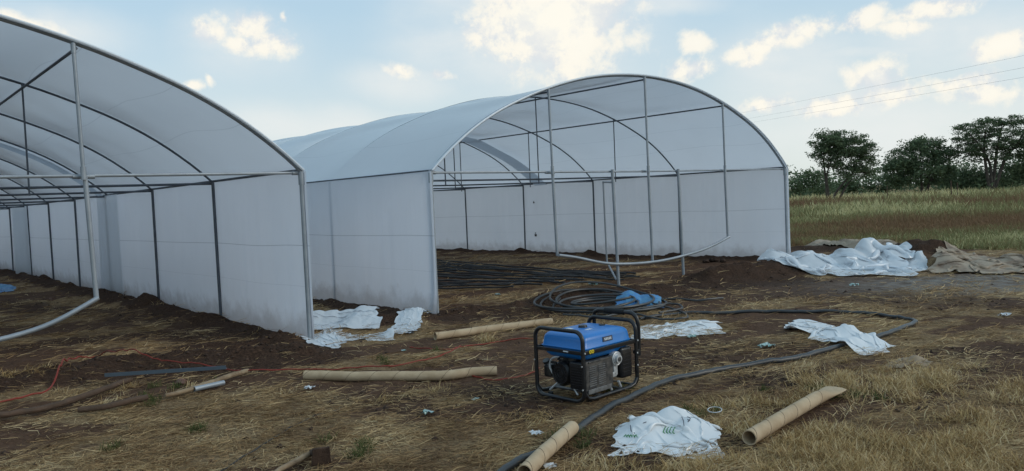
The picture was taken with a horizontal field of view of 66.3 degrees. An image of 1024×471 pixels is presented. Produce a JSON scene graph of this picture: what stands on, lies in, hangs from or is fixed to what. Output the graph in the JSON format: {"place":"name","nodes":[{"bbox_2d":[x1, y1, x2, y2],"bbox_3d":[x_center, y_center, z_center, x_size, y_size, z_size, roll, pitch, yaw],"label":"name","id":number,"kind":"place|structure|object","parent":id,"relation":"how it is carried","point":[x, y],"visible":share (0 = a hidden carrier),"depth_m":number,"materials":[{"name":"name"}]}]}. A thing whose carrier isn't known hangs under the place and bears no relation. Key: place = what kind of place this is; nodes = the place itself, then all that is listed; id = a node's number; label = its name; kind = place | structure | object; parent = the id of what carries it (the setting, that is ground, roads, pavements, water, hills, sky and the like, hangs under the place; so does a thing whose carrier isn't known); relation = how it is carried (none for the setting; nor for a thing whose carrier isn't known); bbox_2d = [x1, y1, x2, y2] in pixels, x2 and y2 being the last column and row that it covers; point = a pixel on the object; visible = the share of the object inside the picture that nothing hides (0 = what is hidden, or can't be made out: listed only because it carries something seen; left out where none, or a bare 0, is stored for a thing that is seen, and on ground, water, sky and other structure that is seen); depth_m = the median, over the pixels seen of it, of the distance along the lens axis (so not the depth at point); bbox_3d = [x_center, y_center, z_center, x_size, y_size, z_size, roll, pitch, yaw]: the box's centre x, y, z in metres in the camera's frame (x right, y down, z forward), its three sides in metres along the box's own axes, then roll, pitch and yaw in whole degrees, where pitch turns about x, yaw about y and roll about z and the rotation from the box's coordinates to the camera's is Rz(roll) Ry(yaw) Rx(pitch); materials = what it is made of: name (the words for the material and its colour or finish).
{"place":"outdoors","nodes":[
{"label":"outdoors","id":0,"kind":"place"},
{"bbox_2d":[0,181,1023,470],"bbox_3d":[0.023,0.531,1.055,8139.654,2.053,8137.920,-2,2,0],"label":"ground","id":1,"kind":"structure","parent":0,"point":[744,271],"depth_m":8.06,"materials":[{"name":"brown soil"}]},
{"bbox_2d":[0,284,15,292],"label":"plastic bag","id":2,"kind":"object","parent":1,"relation":"on","point":[3,287],"visible":0.99,"depth_m":18.56,"materials":[{"name":"blue plastic"}]},
{"bbox_2d":[0,356,86,402],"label":"power cord","id":3,"kind":"object","parent":1,"relation":"on","point":[59,366],"visible":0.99,"depth_m":7.00,"materials":[{"name":"red plastic"}]},
{"bbox_2d":[0,377,132,417],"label":"wooden pole","id":4,"kind":"object","parent":1,"relation":"on","point":[67,401],"visible":1,"depth_m":6.56,"materials":[{"name":"brown wood"}]},
{"bbox_2d":[104,365,226,376],"bbox_3d":[-3.225,1.262,7.314,1.080,0.036,0.044,-3,3,-7],"label":"steel bar","id":5,"kind":"object","parent":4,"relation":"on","point":[164,371],"visible":1,"depth_m":7.29,"materials":[{"name":"metal"}]},
{"bbox_2d":[77,394,148,412],"bbox_3d":[-3.269,1.382,6.433,0.528,0.067,0.093,-4,3,-34],"label":"wooden pole","id":6,"kind":"object","parent":1,"relation":"on","point":[114,404],"visible":1,"depth_m":6.39,"materials":[{"name":"brown wood"}]},
{"bbox_2d":[0,14,314,341],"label":"greenhouse","id":7,"kind":"object","parent":1,"relation":"on","point":[89,133],"visible":0.98,"depth_m":11.02,"materials":[{"name":"white plastic"}]},
{"bbox_2d":[176,378,186,384],"bbox_3d":[-3.086,1.365,7.305,0.096,0.070,0.108,-2,2,0],"label":"stone","id":8,"kind":"object","parent":1,"relation":"on","point":[182,380],"visible":0.73,"depth_m":7.28,"materials":[{"name":"brown stone"}]},
{"bbox_2d":[164,369,248,396],"bbox_3d":[-2.722,1.324,7.062,0.060,0.057,0.989,-1,3,24],"label":"wooden pole","id":9,"kind":"object","parent":1,"relation":"on","point":[220,378],"visible":0.91,"depth_m":7.04,"materials":[{"name":"brown wood"}]},
{"bbox_2d":[194,380,224,391],"bbox_3d":[-2.693,1.338,6.973,0.044,0.047,0.289,-1,3,37],"label":"short pipe","id":10,"kind":"object","parent":1,"relation":"on","point":[209,385],"visible":1,"depth_m":6.96,"materials":[{"name":"silver metal"}]},
{"bbox_2d":[87,345,460,370],"bbox_3d":[-2.590,1.213,7.969,4.046,0.179,1.001,-2,2,3],"label":"power cord","id":11,"kind":"object","parent":1,"relation":"on","point":[284,369],"visible":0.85,"depth_m":7.58,"materials":[{"name":"red plastic"}]},
{"bbox_2d":[220,409,338,470],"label":"thin line","id":12,"kind":"object","parent":1,"relation":"on","point":[266,442],"visible":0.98,"depth_m":5.23,"materials":[{"name":"plastic"}]},
{"bbox_2d":[274,446,330,470],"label":"hoe","id":13,"kind":"object","parent":1,"relation":"on","point":[320,455],"visible":1,"depth_m":4.75,"materials":[{"name":"brown wood"}]},
{"bbox_2d":[301,328,351,347],"bbox_3d":[-2.245,1.208,9.508,0.623,0.106,1.503,-2,2,0],"label":"plastic sheet","id":14,"kind":"object","parent":1,"relation":"on","point":[330,338],"visible":0.88,"depth_m":9.37,"materials":[{"name":"white plastic"}]},
{"bbox_2d":[313,305,382,329],"bbox_3d":[-2.302,1.075,10.663,1.201,0.233,1.244,-2,2,0],"label":"plastic sheet","id":15,"kind":"object","parent":1,"relation":"on","point":[358,317],"visible":0.91,"depth_m":10.39,"materials":[{"name":"white plastic"}]},
{"bbox_2d":[336,327,394,340],"bbox_3d":[-1.785,1.190,9.542,0.828,0.111,0.656,-2,2,0],"label":"plastic sheet","id":16,"kind":"object","parent":1,"relation":"on","point":[389,333],"visible":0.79,"depth_m":9.44,"materials":[{"name":"white plastic"}]},
{"bbox_2d":[303,366,496,380],"bbox_3d":[-1.034,1.271,7.144,1.796,0.108,0.242,-2,2,3],"label":"cardboard tube","id":17,"kind":"object","parent":1,"relation":"on","point":[399,375],"visible":0.99,"depth_m":7.08,"materials":[{"name":"brown cardboard"}]},
{"bbox_2d":[387,307,428,333],"bbox_3d":[-1.361,1.059,10.363,0.443,0.207,1.708,-2,2,0],"label":"plastic sheet","id":18,"kind":"object","parent":1,"relation":"on","point":[410,316],"visible":0.94,"depth_m":10.18,"materials":[{"name":"white plastic"}]},
{"bbox_2d":[422,409,433,414],"bbox_3d":[-0.625,1.309,5.808,0.102,0.027,0.116,-2,2,0],"label":"litter scrap","id":19,"kind":"object","parent":1,"relation":"on","point":[425,411],"visible":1,"depth_m":5.80,"materials":[{"name":"plastic"}]},
{"bbox_2d":[118,73,790,313],"bbox_3d":[-7.827,-0.933,25.640,9.570,3.942,31.285,-5,3,-41],"label":"greenhouse","id":20,"kind":"object","parent":1,"relation":"on","point":[617,164],"visible":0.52,"depth_m":17.22,"materials":[{"name":"white plastic"}]},
{"bbox_2d":[409,338,532,349],"bbox_3d":[-0.405,1.202,8.648,1.442,0.028,0.306,-3,3,-8],"label":"power cord","id":21,"kind":"object","parent":1,"relation":"on","point":[474,344],"visible":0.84,"depth_m":8.67,"materials":[{"name":"red plastic"}]},
{"bbox_2d":[438,285,513,288],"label":"drip line","id":22,"kind":"object","parent":1,"relation":"on","point":[476,287],"visible":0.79,"depth_m":14.01,"materials":[{"name":"black plastic"}]},
{"bbox_2d":[438,281,522,286],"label":"drip line","id":23,"kind":"object","parent":1,"relation":"on","point":[462,284],"visible":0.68,"depth_m":14.48,"materials":[{"name":"black plastic"}]},
{"bbox_2d":[438,283,530,285],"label":"drip line","id":24,"kind":"object","parent":1,"relation":"on","point":[492,284],"visible":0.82,"depth_m":14.23,"materials":[{"name":"black plastic"}]},
{"bbox_2d":[438,282,542,284],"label":"drip line","id":25,"kind":"object","parent":1,"relation":"on","point":[481,283],"visible":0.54,"depth_m":14.68,"materials":[{"name":"black plastic"}]},
{"bbox_2d":[433,318,552,339],"bbox_3d":[-0.209,1.129,9.517,1.598,0.097,0.140,-4,3,-29],"label":"cardboard tube","id":26,"kind":"object","parent":1,"relation":"on","point":[476,330],"visible":0.96,"depth_m":9.48,"materials":[{"name":"brown cardboard"}]},
{"bbox_2d":[99,346,889,461],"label":"weeds","id":27,"kind":"object","parent":1,"relation":"on","point":[362,443],"visible":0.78,"depth_m":5.67,"materials":[{"name":"green plant"}]},
{"bbox_2d":[438,279,554,282],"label":"drip line","id":28,"kind":"object","parent":1,"relation":"on","point":[487,281],"visible":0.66,"depth_m":15.03,"materials":[{"name":"black plastic"}]},
{"bbox_2d":[438,279,554,281],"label":"drip line","id":29,"kind":"object","parent":1,"relation":"on","point":[497,280],"visible":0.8,"depth_m":14.75,"materials":[{"name":"black plastic"}]},
{"bbox_2d":[438,279,565,282],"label":"drip line","id":30,"kind":"object","parent":1,"relation":"on","point":[539,282],"visible":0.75,"depth_m":14.34,"materials":[{"name":"black plastic"}]},
{"bbox_2d":[472,371,534,380],"bbox_3d":[-0.170,1.267,7.119,0.859,0.029,0.469,-2,2,0],"label":"power cord","id":31,"kind":"object","parent":1,"relation":"on","point":[502,378],"visible":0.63,"depth_m":7.00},
{"bbox_2d":[441,275,572,279],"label":"drip line","id":32,"kind":"object","parent":1,"relation":"on","point":[491,276],"visible":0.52,"depth_m":16.20,"materials":[{"name":"black plastic"}]},
{"bbox_2d":[437,275,577,278],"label":"drip line","id":33,"kind":"object","parent":1,"relation":"on","point":[491,277],"visible":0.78,"depth_m":15.76,"materials":[{"name":"black plastic"}]},
{"bbox_2d":[437,273,584,279],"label":"drip line","id":34,"kind":"object","parent":1,"relation":"on","point":[512,277],"visible":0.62,"depth_m":15.43,"materials":[{"name":"black plastic"}]},
{"bbox_2d":[0,246,1022,470],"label":"soil clods","id":35,"kind":"object","parent":1,"relation":"on","point":[118,359],"visible":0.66,"depth_m":7.29,"materials":[{"name":"brown soil"}]},
{"bbox_2d":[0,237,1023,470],"bbox_3d":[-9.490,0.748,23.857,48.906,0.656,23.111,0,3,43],"label":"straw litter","id":36,"kind":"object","parent":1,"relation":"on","point":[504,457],"visible":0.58,"depth_m":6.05,"materials":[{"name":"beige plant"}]},
{"bbox_2d":[0,300,1023,470],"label":"dry grass","id":37,"kind":"structure","parent":1,"relation":"on","point":[862,461],"depth_m":4.80,"materials":[{"name":"beige plant"}]},
{"bbox_2d":[437,270,591,278],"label":"drip line","id":38,"kind":"object","parent":1,"relation":"on","point":[516,275],"visible":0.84,"depth_m":15.97,"materials":[{"name":"black plastic"}]},
{"bbox_2d":[437,268,605,277],"bbox_3d":[-0.272,0.794,16.942,5.767,0.076,0.234,0,3,45],"label":"drip line","id":39,"kind":"object","parent":1,"relation":"on","point":[507,273],"visible":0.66,"depth_m":16.76,"materials":[{"name":"black plastic"}]},
{"bbox_2d":[437,266,614,279],"bbox_3d":[-0.233,0.789,16.954,0.140,0.070,6.503,-5,3,-40],"label":"drip line","id":40,"kind":"object","parent":1,"relation":"on","point":[532,274],"visible":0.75,"depth_m":15.98,"materials":[{"name":"black plastic"}]},
{"bbox_2d":[437,265,620,276],"bbox_3d":[-0.193,0.762,17.539,0.232,0.078,6.702,-5,3,-42],"label":"drip line","id":41,"kind":"object","parent":1,"relation":"on","point":[522,270],"visible":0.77,"depth_m":17.33,"materials":[{"name":"black plastic"}]},
{"bbox_2d":[437,263,626,273],"bbox_3d":[-0.134,0.747,17.979,0.140,0.088,7.034,-5,3,-42],"label":"drip line","id":42,"kind":"object","parent":1,"relation":"on","point":[526,269],"visible":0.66,"depth_m":17.72,"materials":[{"name":"black plastic"}]},
{"bbox_2d":[441,261,623,279],"bbox_3d":[0.052,0.758,17.485,0.134,0.072,7.425,-4,3,-32],"label":"drip line","id":43,"kind":"object","parent":1,"relation":"on","point":[527,272],"visible":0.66,"depth_m":18.08,"materials":[{"name":"black plastic"}]},
{"bbox_2d":[437,261,633,275],"bbox_3d":[-0.180,0.738,18.224,0.224,0.100,8.326,-4,3,-36],"label":"drip line","id":44,"kind":"object","parent":1,"relation":"on","point":[541,269],"visible":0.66,"depth_m":16.91,"materials":[{"name":"black plastic"}]},
{"bbox_2d":[528,430,543,434],"bbox_3d":[0.155,1.311,5.217,0.090,0.025,0.100,-4,3,-37],"label":"litter scrap","id":45,"kind":"object","parent":1,"relation":"on","point":[532,432],"visible":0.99,"depth_m":5.22,"materials":[{"name":"white plastic"}]},
{"bbox_2d":[437,259,635,273],"bbox_3d":[-0.136,0.716,18.662,0.148,0.089,8.346,-4,3,-37],"label":"drip line","id":46,"kind":"object","parent":1,"relation":"on","point":[526,266],"visible":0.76,"depth_m":18.08,"materials":[{"name":"black plastic"}]},
{"bbox_2d":[441,264,639,277],"bbox_3d":[0.219,0.772,16.947,0.404,0.078,6.285,-5,3,-40],"label":"drip line","id":47,"kind":"object","parent":1,"relation":"on","point":[539,272],"visible":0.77,"depth_m":15.68,"materials":[{"name":"black plastic"}]},
{"bbox_2d":[542,462,556,468],"bbox_3d":[0.213,1.343,4.575,0.104,0.030,0.068,-3,3,-20],"label":"litter scrap","id":48,"kind":"object","parent":1,"relation":"on","point":[553,464],"visible":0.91,"depth_m":4.57,"materials":[{"name":"white plastic"}]},
{"bbox_2d":[533,307,640,403],"bbox_3d":[0.629,0.956,6.379,0.764,0.643,0.538,-5,3,-44],"label":"generator","id":49,"kind":"object","parent":1,"relation":"on","point":[593,357],"visible":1,"depth_m":6.20,"materials":[{"name":"black paint"}]},
{"bbox_2d":[533,281,723,319],"bbox_3d":[1.505,0.869,10.864,2.565,0.325,2.077,-2,3,21],"label":"pipe coil","id":50,"kind":"object","parent":1,"relation":"on","point":[577,303],"visible":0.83,"depth_m":10.83,"materials":[{"name":"black plastic"}]},
{"bbox_2d":[616,290,663,307],"bbox_3d":[1.848,0.892,11.339,0.689,0.198,1.008,-2,3,10],"label":"plastic bag","id":51,"kind":"object","parent":1,"relation":"on","point":[644,298],"visible":0.66,"depth_m":11.21,"materials":[{"name":"blue plastic"}]},
{"bbox_2d":[607,406,724,463],"bbox_3d":[1.014,1.230,5.054,0.790,0.172,0.940,-1,3,24],"label":"empty sack","id":52,"kind":"object","parent":1,"relation":"on","point":[666,426],"visible":0.93,"depth_m":5.00,"materials":[{"name":"plastic"}]},
{"bbox_2d":[631,320,724,338],"bbox_3d":[1.913,1.060,9.022,1.045,0.094,1.066,-2,3,12],"label":"empty sack","id":53,"kind":"object","parent":1,"relation":"on","point":[707,324],"visible":0.87,"depth_m":9.00,"materials":[{"name":"plastic"}]},
{"bbox_2d":[497,309,917,470],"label":"thick hose","id":54,"kind":"object","parent":1,"relation":"on","point":[512,464],"visible":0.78,"depth_m":7.04,"materials":[{"name":"black rubber"}]},
{"bbox_2d":[517,421,578,470],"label":"cardboard tube","id":55,"kind":"object","parent":54,"relation":"on","point":[551,446],"visible":1,"depth_m":4.67,"materials":[{"name":"brown cardboard"}]},
{"bbox_2d":[784,319,894,354],"bbox_3d":[3.380,1.008,8.338,0.640,0.143,2.169,-3,2,-3],"label":"empty sack","id":56,"kind":"object","parent":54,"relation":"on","point":[853,337],"visible":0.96,"depth_m":8.08,"materials":[{"name":"plastic"}]},
{"bbox_2d":[709,257,719,261],"bbox_3d":[4.520,0.549,17.523,0.225,0.158,0.268,0,3,42],"label":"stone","id":57,"kind":"object","parent":1,"relation":"on","point":[713,259],"visible":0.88,"depth_m":17.43,"materials":[{"name":"stone"}]},
{"bbox_2d":[757,342,775,346],"bbox_3d":[2.547,1.091,7.824,0.191,0.040,0.111,-2,2,0],"label":"litter scrap","id":58,"kind":"object","parent":1,"relation":"on","point":[765,344],"visible":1,"depth_m":7.81,"materials":[{"name":"plastic"}]},
{"bbox_2d":[742,386,846,444],"bbox_3d":[1.927,1.189,5.343,0.165,0.100,1.492,0,3,43],"label":"cardboard tube","id":59,"kind":"object","parent":1,"relation":"on","point":[768,426],"visible":1,"depth_m":5.17,"materials":[{"name":"brown cardboard"}]},
{"bbox_2d":[789,168,839,196],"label":"bush","id":60,"kind":"object","parent":1,"relation":"on","point":[796,189],"visible":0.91,"depth_m":94.51,"materials":[{"name":"green plant"}]},
{"bbox_2d":[757,237,926,275],"bbox_3d":[6.270,0.347,15.153,2.906,0.530,3.786,-2,3,19],"label":"plastic sheet","id":61,"kind":"object","parent":1,"relation":"on","point":[874,256],"visible":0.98,"depth_m":14.82,"materials":[{"name":"white plastic"}]},
{"bbox_2d":[805,128,882,199],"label":"thorn tree","id":62,"kind":"object","parent":1,"relation":"on","point":[839,145],"visible":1,"depth_m":71.35,"materials":[{"name":"green plant"}]},
{"bbox_2d":[804,239,896,247],"bbox_3d":[8.392,0.177,19.624,1.420,0.299,4.076,-3,3,-13],"label":"tarpaulin","id":63,"kind":"object","parent":1,"relation":"on","point":[850,243],"visible":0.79,"depth_m":18.82,"materials":[{"name":"fabric"}]},
{"bbox_2d":[832,177,896,193],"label":"bush","id":64,"kind":"object","parent":1,"relation":"on","point":[857,185],"visible":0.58,"depth_m":99.16,"materials":[{"name":"green plant"}]},
{"bbox_2d":[787,156,1022,198],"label":"woodland","id":65,"kind":"object","parent":1,"relation":"on","point":[877,177],"visible":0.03,"depth_m":101.18,"materials":[{"name":"green plant"}]},
{"bbox_2d":[883,355,932,368],"bbox_3d":[3.486,1.099,6.887,0.381,0.069,0.501,-1,3,32],"label":"clump","id":66,"kind":"object","parent":1,"relation":"on","point":[915,358],"visible":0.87,"depth_m":6.88,"materials":[{"name":"beige plant"}]},
{"bbox_2d":[905,251,927,268],"bbox_3d":[7.519,0.456,14.679,0.492,0.270,1.486,-1,3,25],"label":"sheet tail","id":67,"kind":"object","parent":1,"relation":"on","point":[919,259],"visible":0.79,"depth_m":14.86},
{"bbox_2d":[877,133,966,193],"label":"thorn tree","id":68,"kind":"object","parent":1,"relation":"on","point":[910,167],"visible":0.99,"depth_m":91.08,"materials":[{"name":"green plant"}]},
{"bbox_2d":[945,164,999,191],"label":"bush","id":69,"kind":"object","parent":1,"relation":"on","point":[969,175],"visible":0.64,"depth_m":93.34,"materials":[{"name":"green plant"}]},
{"bbox_2d":[927,240,1023,273],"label":"tarpaulin","id":70,"kind":"object","parent":1,"relation":"on","point":[950,258],"visible":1,"depth_m":13.89,"materials":[{"name":"fabric"}]},
{"bbox_2d":[948,114,1023,189],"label":"thorn tree","id":71,"kind":"object","parent":1,"relation":"on","point":[974,145],"visible":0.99,"depth_m":89.36,"materials":[{"name":"green plant"}]},
{"bbox_2d":[974,158,1023,188],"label":"bush","id":72,"kind":"object","parent":1,"relation":"on","point":[1018,170],"visible":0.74,"depth_m":92.33,"materials":[{"name":"green plant"}]},
{"bbox_2d":[0,0,1023,188],"label":"sky","id":73,"kind":"structure","parent":0,"point":[287,68],"materials":[{"name":"blue"}]},
{"bbox_2d":[743,56,1019,112],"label":"overhead wire","id":74,"kind":"object","parent":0,"point":[902,80],"visible":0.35,"depth_m":59.40,"materials":[{"name":"grey metal"}]},
{"bbox_2d":[748,68,1019,118],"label":"overhead wire","id":75,"kind":"object","parent":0,"point":[890,92],"visible":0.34,"depth_m":59.91,"materials":[{"name":"grey metal"}]},
{"bbox_2d":[757,77,1021,121],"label":"overhead wire","id":76,"kind":"object","parent":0,"point":[914,95],"visible":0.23,"depth_m":55.93,"materials":[{"name":"grey metal"}]},
{"bbox_2d":[789,184,1023,250],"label":"field grass","id":77,"kind":"structure","parent":0,"point":[982,218],"depth_m":31.34,"materials":[{"name":"green plant"}]}
]}

